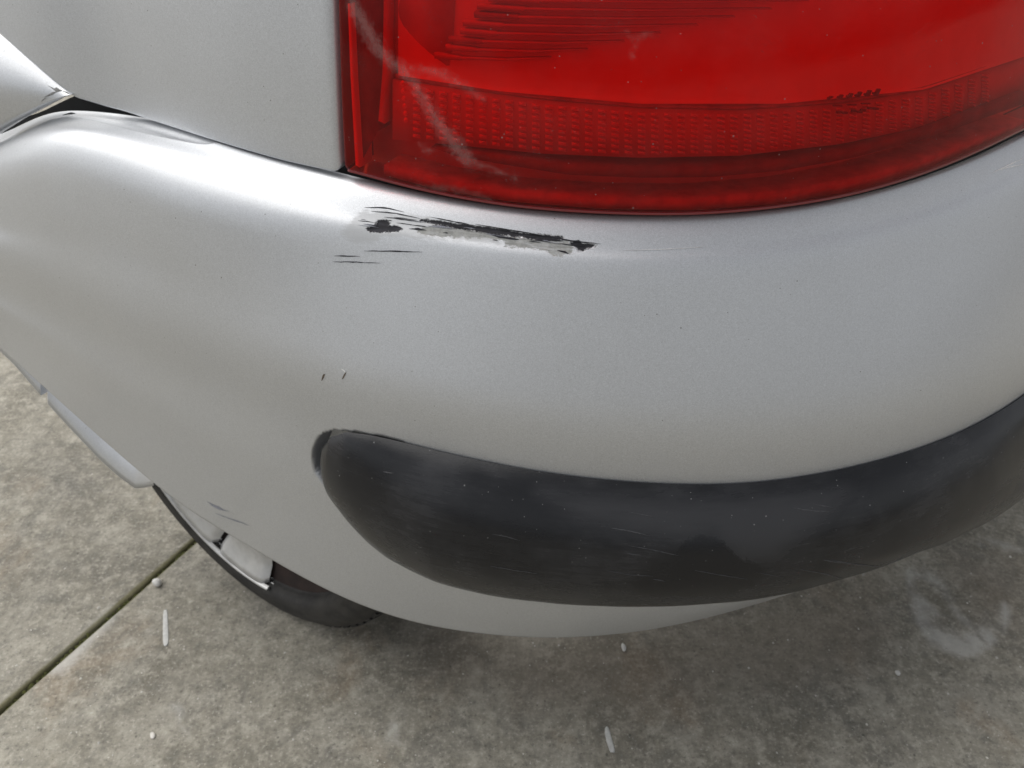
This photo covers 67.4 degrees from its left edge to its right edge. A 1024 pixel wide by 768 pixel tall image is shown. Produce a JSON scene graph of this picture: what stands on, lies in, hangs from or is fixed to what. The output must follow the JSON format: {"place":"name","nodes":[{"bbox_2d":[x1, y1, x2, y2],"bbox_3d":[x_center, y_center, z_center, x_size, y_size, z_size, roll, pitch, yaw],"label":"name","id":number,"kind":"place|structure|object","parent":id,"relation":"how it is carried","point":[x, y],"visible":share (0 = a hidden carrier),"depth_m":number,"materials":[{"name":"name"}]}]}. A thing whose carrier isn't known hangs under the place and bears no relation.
{"place":"outdoors","nodes":[
{"label":"outdoors","id":0,"kind":"place"},
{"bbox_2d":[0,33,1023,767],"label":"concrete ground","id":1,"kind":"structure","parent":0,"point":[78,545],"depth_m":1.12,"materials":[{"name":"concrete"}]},
{"bbox_2d":[150,732,154,738],"bbox_3d":[-0.488,0.477,1.042,0.008,0.004,0.010,0,36,0],"label":"pebble","id":2,"kind":"object","parent":1,"relation":"on","point":[152,735],"visible":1,"depth_m":1.04,"materials":[{"name":"white stone"}]},
{"bbox_2d":[152,578,161,586],"bbox_3d":[-0.578,0.323,1.248,0.016,0.012,0.014,0,36,0],"label":"pebble","id":3,"kind":"object","parent":1,"relation":"on","point":[156,582],"visible":1,"depth_m":1.24,"materials":[{"name":"white stone"}]},
{"bbox_2d":[163,609,168,645],"bbox_3d":[-0.534,0.375,1.184,0.008,0.001,0.072,-12,38,-16],"label":"white scrap","id":4,"kind":"object","parent":1,"relation":"on","point":[165,629],"visible":1,"depth_m":1.18,"materials":[{"name":"white paper"}]},
{"bbox_2d":[2,385,1020,767],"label":"grit","id":5,"kind":"object","parent":1,"relation":"on","point":[462,673],"visible":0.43,"depth_m":1.12,"materials":[{"name":"white stone"}]},
{"bbox_2d":[0,0,1023,636],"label":"silver car","id":6,"kind":"object","parent":1,"relation":"on","point":[550,318],"visible":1,"depth_m":0.66,"materials":[{"name":"paint"}]},
{"bbox_2d":[605,726,614,751],"bbox_3d":[0.131,0.481,1.039,0.008,0.001,0.038,-5,36,-7],"label":"white scrap","id":7,"kind":"object","parent":1,"relation":"on","point":[609,740],"visible":1,"depth_m":1.04,"materials":[{"name":"white paper"}]},
{"bbox_2d":[621,643,625,650],"bbox_3d":[0.168,0.396,1.155,0.007,0.003,0.015,0,36,0],"label":"pebble","id":8,"kind":"object","parent":1,"relation":"on","point":[623,646],"visible":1,"depth_m":1.15,"materials":[{"name":"white stone"}]}
]}

